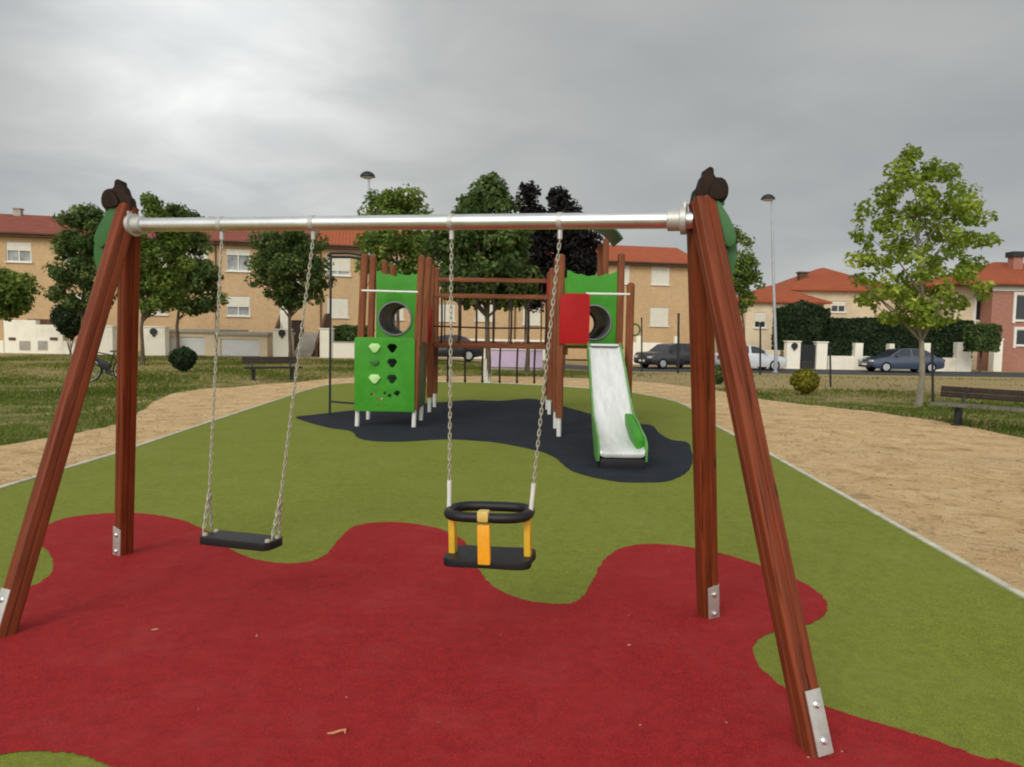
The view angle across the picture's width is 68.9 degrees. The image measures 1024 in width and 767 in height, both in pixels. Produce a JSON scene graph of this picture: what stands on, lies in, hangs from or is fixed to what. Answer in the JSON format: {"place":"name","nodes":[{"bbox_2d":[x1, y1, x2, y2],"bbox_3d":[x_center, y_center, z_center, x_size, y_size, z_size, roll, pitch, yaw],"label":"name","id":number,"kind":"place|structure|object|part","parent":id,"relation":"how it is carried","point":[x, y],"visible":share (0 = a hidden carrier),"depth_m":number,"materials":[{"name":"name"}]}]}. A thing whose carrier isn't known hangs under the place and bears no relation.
{"place":"outdoors","nodes":[
{"label":"outdoors","id":0,"kind":"place"},
{"bbox_2d":[0,319,75,353],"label":"garden wall","id":1,"kind":"structure","parent":0,"point":[41,336],"depth_m":39.96,"materials":[{"name":"paint"}]},
{"bbox_2d":[19,341,29,349],"bbox_3d":[-26.097,-2.034,39.971,0.571,0.490,0.030,1,4,0],"label":"meter door","id":2,"kind":"structure","parent":1,"relation":"in","point":[23,345],"depth_m":39.95,"materials":[{"name":"metal"}]},
{"bbox_2d":[38,341,46,349],"bbox_3d":[-25.146,-2.035,39.970,0.495,0.490,0.030,1,4,0],"label":"meter door","id":3,"kind":"structure","parent":1,"relation":"in","point":[42,345],"depth_m":39.95,"materials":[{"name":"metal"}]},
{"bbox_2d":[169,329,247,355],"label":"garage","id":4,"kind":"structure","parent":0,"point":[200,341],"depth_m":41.01,"materials":[{"name":"paint"}]},
{"bbox_2d":[170,337,204,354],"bbox_3d":[-17.847,-2.060,41.067,1.930,0.990,0.050,1,4,0],"label":"garage door","id":5,"kind":"structure","parent":4,"relation":"in","point":[197,344],"depth_m":41.03,"materials":[{"name":"paint"}]},
{"bbox_2d":[215,332,294,356],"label":"garage","id":6,"kind":"structure","parent":0,"point":[239,344],"depth_m":41.03,"materials":[{"name":"paint"}]},
{"bbox_2d":[221,339,258,355],"bbox_3d":[-14.944,-1.976,41.069,2.125,0.920,0.050,1,4,0],"label":"garage door","id":7,"kind":"structure","parent":6,"relation":"in","point":[229,347],"depth_m":41.04,"materials":[{"name":"paint"}]},
{"bbox_2d":[296,399,692,482],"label":"dark rubber paving","id":8,"kind":"structure","parent":0,"point":[515,423],"depth_m":11.86,"materials":[{"name":"black rubber"}]},
{"bbox_2d":[327,229,647,468],"bbox_3d":[-0.645,-1.155,12.030,5.440,3.816,6.840,1,4,0],"label":"playset","id":9,"kind":"object","parent":8,"relation":"on","point":[394,366],"visible":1,"depth_m":12.12,"materials":[{"name":"green plastic"}]},
{"bbox_2d":[0,513,1021,766],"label":"red rubber paving","id":10,"kind":"structure","parent":0,"point":[402,637],"depth_m":3.53,"materials":[{"name":"red rubber"}]},
{"bbox_2d":[327,728,345,733],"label":"fallen twig","id":11,"kind":"object","parent":10,"relation":"on","point":[339,730],"visible":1,"depth_m":2.92,"materials":[{"name":"beige wood"}]},
{"bbox_2d":[0,167,833,757],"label":"swing frame","id":12,"kind":"object","parent":10,"relation":"on","point":[704,225],"visible":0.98,"depth_m":3.77,"materials":[{"name":"brown wood"}]},
{"bbox_2d":[200,215,314,551],"bbox_3d":[-1.409,-0.005,4.099,0.682,1.834,0.202,2,4,17],"label":"flat swing","id":13,"kind":"object","parent":12,"relation":"hanging from","point":[240,540],"visible":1,"depth_m":4.13,"materials":[{"name":"metal"}]},
{"bbox_2d":[443,212,563,569],"bbox_3d":[-0.049,0.033,3.732,0.586,1.758,0.331,1,4,0],"label":"baby swing","id":14,"kind":"object","parent":12,"relation":"hanging from","point":[483,553],"visible":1,"depth_m":3.71,"materials":[{"name":"metal"}]},
{"bbox_2d":[0,382,1023,766],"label":"rubber paving","id":15,"kind":"structure","parent":0,"point":[924,640],"depth_m":6.18,"materials":[{"name":"green rubber"}]},
{"bbox_2d":[0,381,1023,598],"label":"kerb","id":16,"kind":"structure","parent":15,"relation":"on","point":[1003,584],"depth_m":7.35,"materials":[{"name":"concrete"}]},
{"bbox_2d":[34,414,1023,757],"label":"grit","id":17,"kind":"object","parent":15,"relation":"on","point":[500,634],"visible":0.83,"depth_m":3.86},
{"bbox_2d":[0,376,1023,591],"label":"sand","id":18,"kind":"structure","parent":0,"point":[924,481],"depth_m":9.95,"materials":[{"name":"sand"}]},
{"bbox_2d":[0,340,1023,445],"bbox_3d":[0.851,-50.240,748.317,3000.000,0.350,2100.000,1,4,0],"label":"ground","id":19,"kind":"structure","parent":0,"point":[884,385],"depth_m":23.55,"materials":[{"name":"green plant"}]},
{"bbox_2d":[0,266,44,321],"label":"broadleaf tree","id":20,"kind":"object","parent":19,"relation":"on","point":[16,297],"visible":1,"depth_m":33.61,"materials":[{"name":"green plant"}]},
{"bbox_2d":[0,208,116,340],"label":"terraced house","id":21,"kind":"structure","parent":19,"relation":"on","point":[25,244],"depth_m":44.73,"materials":[{"name":"beige brick"}]},
{"bbox_2d":[4,242,32,262],"bbox_3d":[-29.381,-7.801,44.447,1.501,1.234,0.230,0,4,-12],"label":"window","id":22,"kind":"structure","parent":21,"relation":"in","point":[17,252],"depth_m":44.48,"materials":[{"name":"white glass"}]},
{"bbox_2d":[49,301,80,353],"bbox_3d":[-23.389,-3.004,39.432,1.816,3.004,1.776,-1,5,-29],"label":"round topiary","id":23,"kind":"object","parent":19,"relation":"on","point":[68,325],"visible":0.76,"depth_m":38.91,"materials":[{"name":"green plant"}]},
{"bbox_2d":[41,202,117,323],"bbox_3d":[-19.264,-4.575,33.747,3.090,7.112,3.181,-3,5,-42],"label":"broadleaf tree","id":24,"kind":"object","parent":19,"relation":"on","point":[81,218],"visible":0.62,"depth_m":33.15,"materials":[{"name":"green plant"}]},
{"bbox_2d":[91,350,116,380],"bbox_3d":[-11.396,-0.546,20.999,1.714,1.036,0.553,1,4,0],"label":"bicycle","id":25,"kind":"object","parent":19,"relation":"on","point":[102,364],"visible":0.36,"depth_m":20.97,"materials":[{"name":"metal"}]},
{"bbox_2d":[97,325,116,354],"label":"gate pillar","id":26,"kind":"structure","parent":19,"relation":"on","point":[108,344],"depth_m":39.98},
{"bbox_2d":[143,326,169,355],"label":"gate pillar","id":27,"kind":"structure","parent":19,"relation":"on","point":[156,341],"depth_m":39.97,"materials":[{"name":"paint"}]},
{"bbox_2d":[116,216,217,350],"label":"terraced house","id":28,"kind":"structure","parent":19,"relation":"on","point":[201,321],"depth_m":46.50,"materials":[{"name":"beige paint"}]},
{"bbox_2d":[151,309,168,315],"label":"window","id":29,"kind":"structure","parent":28,"relation":"in","point":[158,313],"depth_m":46.27,"materials":[{"name":"white glass"}]},
{"bbox_2d":[186,250,207,259],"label":"window","id":30,"kind":"structure","parent":28,"relation":"in","point":[205,256],"depth_m":46.55,"materials":[{"name":"white glass"}]},
{"bbox_2d":[139,191,197,364],"bbox_3d":[-14.225,-4.148,29.817,2.712,6.972,2.589,5,5,43],"label":"broadleaf tree","id":31,"kind":"object","parent":19,"relation":"on","point":[160,281],"visible":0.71,"depth_m":29.45,"materials":[{"name":"green plant"}]},
{"bbox_2d":[167,346,197,371],"bbox_3d":[-11.441,-0.839,25.953,1.010,0.972,1.034,1,4,0],"label":"clipped bush","id":32,"kind":"object","parent":19,"relation":"on","point":[183,358],"visible":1,"depth_m":25.70,"materials":[{"name":"green plant"}]},
{"bbox_2d":[157,202,229,348],"bbox_3d":[-15.294,-4.880,35.820,3.538,7.563,2.611,1,4,0],"label":"broadleaf tree","id":33,"kind":"object","parent":19,"relation":"on","point":[202,277],"visible":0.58,"depth_m":35.42,"materials":[{"name":"green plant"}]},
{"bbox_2d":[211,231,319,352],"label":"terraced house","id":34,"kind":"structure","parent":19,"relation":"on","point":[249,308],"depth_m":47.21,"materials":[{"name":"beige paint"}]},
{"bbox_2d":[224,249,251,272],"bbox_3d":[-17.235,-7.730,46.973,1.613,1.434,0.230,0,4,-12],"label":"window","id":35,"kind":"structure","parent":34,"relation":"in","point":[235,258],"depth_m":47.01,"materials":[{"name":"white glass"}]},
{"bbox_2d":[225,296,250,316],"bbox_3d":[-17.305,-4.866,47.168,1.570,1.312,0.230,0,4,-12],"label":"window","id":36,"kind":"structure","parent":34,"relation":"in","point":[238,306],"depth_m":47.21,"materials":[{"name":"white glass"}]},
{"bbox_2d":[292,320,303,352],"bbox_3d":[-13.807,-3.008,48.116,0.773,2.120,0.060,0,4,-12],"label":"door","id":37,"kind":"structure","parent":34,"relation":"in","point":[296,324],"depth_m":48.06,"materials":[{"name":"brown wood"}]},
{"bbox_2d":[242,356,301,379],"bbox_3d":[-7.362,-0.468,22.926,1.700,0.715,0.584,-1,5,-28],"label":"park bench","id":38,"kind":"object","parent":19,"relation":"on","point":[252,360],"visible":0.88,"depth_m":22.94,"materials":[{"name":"brown wood"}]},
{"bbox_2d":[272,329,292,356],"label":"gate pillar","id":39,"kind":"structure","parent":19,"relation":"on","point":[280,343],"depth_m":40.46,"materials":[{"name":"paint"}]},
{"bbox_2d":[243,231,336,363],"bbox_3d":[-9.744,-3.984,32.756,3.445,6.392,3.618,-3,5,-43],"label":"broadleaf tree","id":40,"kind":"object","parent":19,"relation":"on","point":[275,268],"visible":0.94,"depth_m":32.18,"materials":[{"name":"green plant"}]},
{"bbox_2d":[274,306,328,356],"bbox_3d":[-12.264,-3.071,43.155,2.737,3.026,2.700,1,4,0],"label":"entrance stair","id":41,"kind":"object","parent":19,"relation":"on","point":[310,345],"visible":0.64,"depth_m":43.21,"materials":[{"name":"concrete"}]},
{"bbox_2d":[319,328,334,357],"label":"gate pillar","id":42,"kind":"structure","parent":19,"relation":"on","point":[324,343],"depth_m":40.97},
{"bbox_2d":[332,341,353,357],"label":"garden wall","id":43,"kind":"structure","parent":19,"relation":"on","point":[342,349],"depth_m":40.98,"materials":[{"name":"paint"}]},
{"bbox_2d":[332,324,374,341],"bbox_3d":[-9.039,-2.399,42.506,2.366,1.998,1.682,1,4,0],"label":"garden hedge","id":44,"kind":"object","parent":19,"relation":"on","point":[346,332],"visible":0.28,"depth_m":41.81,"materials":[{"name":"green plant"}]},
{"bbox_2d":[317,230,416,336],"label":"terraced house","id":45,"kind":"structure","parent":19,"relation":"on","point":[345,298],"depth_m":48.44,"materials":[{"name":"beige paint"}]},
{"bbox_2d":[327,298,348,318],"bbox_3d":[-11.316,-4.879,48.410,1.510,1.299,0.230,0,4,-12],"label":"window","id":46,"kind":"structure","parent":45,"relation":"in","point":[339,305],"depth_m":48.44,"materials":[{"name":"white glass"}]},
{"bbox_2d":[325,257,351,276],"bbox_3d":[-11.269,-7.546,48.224,1.780,1.244,0.230,0,4,-12],"label":"window","id":47,"kind":"structure","parent":45,"relation":"in","point":[341,267],"depth_m":48.29,"materials":[{"name":"white glass"}]},
{"bbox_2d":[395,308,404,320],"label":"window","id":48,"kind":"structure","parent":45,"relation":"in","point":[401,312],"depth_m":49.28,"materials":[{"name":"white glass"}]},
{"bbox_2d":[360,171,374,254],"bbox_3d":[-7.114,-5.695,36.702,0.740,9.330,0.729,1,4,0],"label":"street lamp","id":49,"kind":"object","parent":19,"relation":"on","point":[368,175],"visible":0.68,"depth_m":36.23,"materials":[{"name":"metal"}]},
{"bbox_2d":[353,183,440,329],"bbox_3d":[-4.671,-4.327,30.773,3.750,7.522,3.002,1,4,0],"label":"broadleaf tree","id":50,"kind":"object","parent":19,"relation":"on","point":[394,202],"visible":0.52,"depth_m":30.05,"materials":[{"name":"green plant"}]},
{"bbox_2d":[438,335,481,360],"bbox_3d":[-3.517,-1.931,39.967,3.976,1.387,1.980,1,4,-4],"label":"parked car","id":51,"kind":"object","parent":19,"relation":"on","point":[471,353],"visible":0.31,"depth_m":39.20,"materials":[{"name":"black paint"}]},
{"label":"side window","id":52,"kind":"part","parent":51,"relation":"part of","materials":[{"name":"grey glass"}]},
{"bbox_2d":[422,233,509,338],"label":"terraced house","id":53,"kind":"structure","parent":19,"relation":"on","point":[468,318],"depth_m":50.24,"materials":[{"name":"beige paint"}]},
{"bbox_2d":[439,304,455,321],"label":"window","id":54,"kind":"structure","parent":53,"relation":"in","point":[447,314],"depth_m":49.88,"materials":[{"name":"white glass"}]},
{"bbox_2d":[474,304,492,321],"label":"window","id":55,"kind":"structure","parent":53,"relation":"in","point":[481,318],"depth_m":50.38,"materials":[{"name":"white glass"}]},
{"bbox_2d":[418,171,543,382],"bbox_3d":[-0.922,-3.213,22.883,3.842,6.522,3.068,1,4,0],"label":"broadleaf tree","id":56,"kind":"object","parent":19,"relation":"on","point":[495,253],"visible":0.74,"depth_m":22.19,"materials":[{"name":"green plant"}]},
{"bbox_2d":[449,339,544,359],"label":"garden wall","id":57,"kind":"structure","parent":19,"relation":"on","point":[513,340],"depth_m":44.43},
{"bbox_2d":[491,348,543,370],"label":"garden wall","id":58,"kind":"structure","parent":19,"relation":"on","point":[508,359],"depth_m":31.05,"materials":[{"name":"purple paint"}]},
{"bbox_2d":[509,180,556,371],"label":"plum tree","id":59,"kind":"object","parent":19,"relation":"on","point":[540,249],"visible":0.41,"depth_m":29.35,"materials":[{"name":"black plant"}]},
{"bbox_2d":[512,247,596,358],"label":"terraced house","id":60,"kind":"structure","parent":19,"relation":"on","point":[518,319],"depth_m":51.15,"materials":[{"name":"beige paint"}]},
{"bbox_2d":[521,307,540,325],"bbox_3d":[1.333,-4.612,51.054,1.410,1.270,0.230,0,4,-12],"label":"window","id":61,"kind":"structure","parent":60,"relation":"in","point":[535,317],"depth_m":51.11,"materials":[{"name":"white glass"}]},
{"bbox_2d":[545,185,603,372],"bbox_3d":[2.419,-4.106,29.806,2.404,7.506,2.086,1,4,0],"label":"plum tree","id":62,"kind":"object","parent":19,"relation":"on","point":[578,252],"visible":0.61,"depth_m":29.23,"materials":[{"name":"black plant"}]},
{"bbox_2d":[641,318,642,371],"bbox_3d":[6.595,-1.937,37.949,0.182,2.825,0.104,1,4,0],"label":"post","id":63,"kind":"object","parent":19,"relation":"on","point":[641,348],"visible":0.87,"depth_m":37.95,"materials":[{"name":"metal"}]},
{"bbox_2d":[608,245,689,358],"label":"terraced house","id":64,"kind":"structure","parent":19,"relation":"on","point":[657,277],"depth_m":52.90,"materials":[{"name":"beige paint"}]},
{"bbox_2d":[624,265,629,284],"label":"window","id":65,"kind":"structure","parent":64,"relation":"in","point":[627,267],"depth_m":52.25,"materials":[{"name":"white glass"}]},
{"bbox_2d":[649,307,669,326],"bbox_3d":[10.441,-4.708,52.937,1.557,1.365,0.230,0,4,-12],"label":"window","id":66,"kind":"structure","parent":64,"relation":"in","point":[658,316],"depth_m":52.94,"materials":[{"name":"white glass"}]},
{"bbox_2d":[650,267,670,285],"bbox_3d":[10.490,-7.575,52.738,1.557,1.305,0.230,0,4,-12],"label":"window","id":67,"kind":"structure","parent":64,"relation":"in","point":[659,275],"depth_m":52.75,"materials":[{"name":"white glass"}]},
{"bbox_2d":[677,313,679,372],"bbox_3d":[8.225,-1.955,36.948,0.188,3.035,0.153,-1,4,-22],"label":"post","id":68,"kind":"object","parent":19,"relation":"on","point":[678,329],"visible":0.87,"depth_m":36.90,"materials":[{"name":"metal"}]},
{"bbox_2d":[715,364,723,383],"bbox_3d":[6.725,-0.288,24.343,0.663,0.722,0.644,-2,5,-38],"label":"clipped bush","id":69,"kind":"object","parent":19,"relation":"on","point":[718,377],"visible":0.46,"depth_m":24.18,"materials":[{"name":"green plant"}]},
{"bbox_2d":[732,224,765,334],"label":"young tree","id":70,"kind":"object","parent":19,"relation":"on","point":[741,276],"visible":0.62,"depth_m":30.44,"materials":[{"name":"green plant"}]},
{"bbox_2d":[759,322,761,374],"bbox_3d":[12.291,-1.692,36.957,0.213,2.649,0.130,1,4,0],"label":"post","id":71,"kind":"object","parent":19,"relation":"on","point":[760,323],"visible":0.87,"depth_m":36.93,"materials":[{"name":"metal"}]},
{"bbox_2d":[761,194,778,372],"bbox_3d":[13.725,-5.269,39.714,1.304,9.466,0.729,1,4,0],"label":"street lamp","id":72,"kind":"object","parent":19,"relation":"on","point":[768,197],"visible":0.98,"depth_m":39.66,"materials":[{"name":"metal"}]},
{"bbox_2d":[765,350,783,367],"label":"garden wall","id":73,"kind":"structure","parent":19,"relation":"on","point":[771,352],"depth_m":45.96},
{"bbox_2d":[783,341,801,368],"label":"gate pillar","id":74,"kind":"structure","parent":19,"relation":"on","point":[792,349],"depth_m":44.98,"materials":[{"name":"paint"}]},
{"bbox_2d":[771,305,831,361],"bbox_3d":[18.053,-3.097,46.578,3.429,3.558,1.797,1,4,0],"label":"clipped hedge","id":75,"kind":"object","parent":19,"relation":"on","point":[793,323],"visible":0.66,"depth_m":45.84,"materials":[{"name":"green plant"}]},
{"bbox_2d":[789,368,820,394],"bbox_3d":[8.049,-0.045,20.513,0.825,0.799,0.868,1,4,0],"label":"clipped bush","id":76,"kind":"object","parent":19,"relation":"on","point":[804,381],"visible":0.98,"depth_m":20.29,"materials":[{"name":"yellow plant"}]},
{"bbox_2d":[716,268,900,364],"bbox_3d":[22.087,-5.316,57.293,13.117,7.403,13.900,1,4,0],"label":"villa","id":77,"kind":"object","parent":19,"relation":"on","point":[835,291],"visible":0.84,"depth_m":54.53,"materials":[{"name":"beige concrete"}]},
{"bbox_2d":[753,312,767,328],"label":"window","id":78,"kind":"structure","parent":77,"relation":"in","point":[759,317],"depth_m":50.83,"materials":[{"name":"white glass"}]},
{"bbox_2d":[831,301,846,312],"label":"window","id":79,"kind":"structure","parent":77,"relation":"in","point":[837,306],"depth_m":54.74,"materials":[{"name":"white glass"}]},
{"bbox_2d":[813,341,828,368],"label":"gate pillar","id":80,"kind":"structure","parent":19,"relation":"on","point":[820,354],"depth_m":44.98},
{"bbox_2d":[800,345,815,367],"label":"garden gate","id":81,"kind":"structure","parent":80,"relation":"attached to","point":[807,351],"depth_m":45.16,"materials":[{"name":"metal"}]},
{"bbox_2d":[829,347,831,386],"bbox_3d":[10.181,-0.499,23.876,0.161,1.333,0.091,1,4,0],"label":"post","id":82,"kind":"object","parent":19,"relation":"on","point":[830,380],"visible":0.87,"depth_m":23.86,"materials":[{"name":"metal"}]},
{"bbox_2d":[824,317,973,360],"bbox_3d":[23.614,-2.637,45.864,8.984,2.946,1.728,1,4,0],"label":"clipped hedge","id":83,"kind":"object","parent":19,"relation":"on","point":[874,336],"visible":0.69,"depth_m":45.22,"materials":[{"name":"green plant"}]},
{"bbox_2d":[827,342,971,371],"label":"garden wall","id":84,"kind":"structure","parent":19,"relation":"on","point":[960,361],"depth_m":44.97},
{"bbox_2d":[844,143,1004,406],"bbox_3d":[9.415,-2.483,17.308,3.140,6.184,2.975,-2,5,-37],"label":"young tree","id":85,"kind":"object","parent":19,"relation":"on","point":[921,307],"visible":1,"depth_m":17.00,"materials":[{"name":"green plant"}]},
{"bbox_2d":[931,348,933,401],"bbox_3d":[10.407,-0.163,18.467,0.161,1.420,0.078,1,4,0],"label":"post","id":86,"kind":"object","parent":19,"relation":"on","point":[932,371],"visible":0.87,"depth_m":18.45,"materials":[{"name":"metal"}]},
{"bbox_2d":[897,251,1023,370],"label":"villa","id":87,"kind":"object","parent":19,"relation":"on","point":[1004,307],"visible":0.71,"depth_m":46.98,"materials":[{"name":"red brick"}]},
{"bbox_2d":[974,297,979,321],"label":"window","id":88,"kind":"structure","parent":87,"relation":"in","point":[977,308],"depth_m":48.06,"materials":[{"name":"black glass"}]},
{"bbox_2d":[1015,295,1023,321],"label":"window","id":89,"kind":"structure","parent":87,"relation":"in","point":[1020,298],"depth_m":46.85,"materials":[{"name":"grey glass"}]},
{"bbox_2d":[1015,330,1023,346],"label":"window","id":90,"kind":"structure","parent":87,"relation":"in","point":[1020,333],"depth_m":46.98,"materials":[{"name":"grey glass"}]},
{"bbox_2d":[930,386,1023,425],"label":"park bench","id":91,"kind":"object","parent":19,"relation":"on","point":[985,393],"visible":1,"depth_m":13.76,"materials":[{"name":"brown wood"}]},
{"bbox_2d":[962,323,1002,372],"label":"box clipped tree","id":92,"kind":"object","parent":19,"relation":"on","point":[981,337],"visible":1,"depth_m":42.55,"materials":[{"name":"green plant"}]},
{"bbox_2d":[988,339,1004,371],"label":"gate pillar","id":93,"kind":"structure","parent":19,"relation":"on","point":[995,361],"depth_m":46.00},
{"bbox_2d":[0,0,1023,295],"label":"sky","id":94,"kind":"structure","parent":0,"point":[216,108],"materials":[{"name":"grey"}]},
{"bbox_2d":[633,336,676,363],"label":"garden wall","id":95,"kind":"structure","parent":0,"point":[637,346],"depth_m":47.93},
{"bbox_2d":[565,364,1023,376],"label":"road","id":96,"kind":"structure","parent":0,"point":[857,372],"depth_m":41.59,"materials":[{"name":"grey asphalt"}]},
{"bbox_2d":[634,343,689,368],"bbox_3d":[9.189,-1.607,42.981,4.280,1.447,1.980,-1,5,-28],"label":"parked car","id":97,"kind":"object","parent":96,"relation":"on","point":[662,355],"visible":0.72,"depth_m":42.09,"materials":[{"name":"black paint"}]},
{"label":"side window","id":98,"kind":"part","parent":97,"relation":"part of","materials":[{"name":"grey glass"}]},
{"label":"side window","id":99,"kind":"part","parent":97,"relation":"part of","materials":[{"name":"grey glass"}]},
{"bbox_2d":[715,345,787,370],"bbox_3d":[13.407,-1.481,42.484,4.077,1.407,1.980,1,4,-6],"label":"parked car","id":100,"kind":"object","parent":96,"relation":"on","point":[767,359],"visible":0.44,"depth_m":41.74,"materials":[{"name":"silver paint"}]},
{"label":"side window","id":101,"kind":"part","parent":100,"relation":"part of","materials":[{"name":"grey glass"}]},
{"bbox_2d":[858,348,944,372],"bbox_3d":[22.398,-1.353,42.983,4.331,1.387,1.980,1,4,-3],"label":"parked car","id":102,"kind":"object","parent":96,"relation":"on","point":[887,360],"visible":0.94,"depth_m":42.20,"materials":[{"name":"blue paint"}]},
{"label":"side window","id":103,"kind":"part","parent":102,"relation":"part of","materials":[{"name":"grey glass"}]},
{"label":"side window","id":104,"kind":"part","parent":102,"relation":"part of","materials":[{"name":"grey glass"}]},
{"bbox_2d":[781,299,823,367],"bbox_3d":[18.093,-3.147,46.902,3.316,4.353,2.253,1,4,0],"label":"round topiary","id":105,"kind":"object","parent":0,"point":[802,303],"visible":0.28,"depth_m":46.29,"materials":[{"name":"green plant"}]}
]}

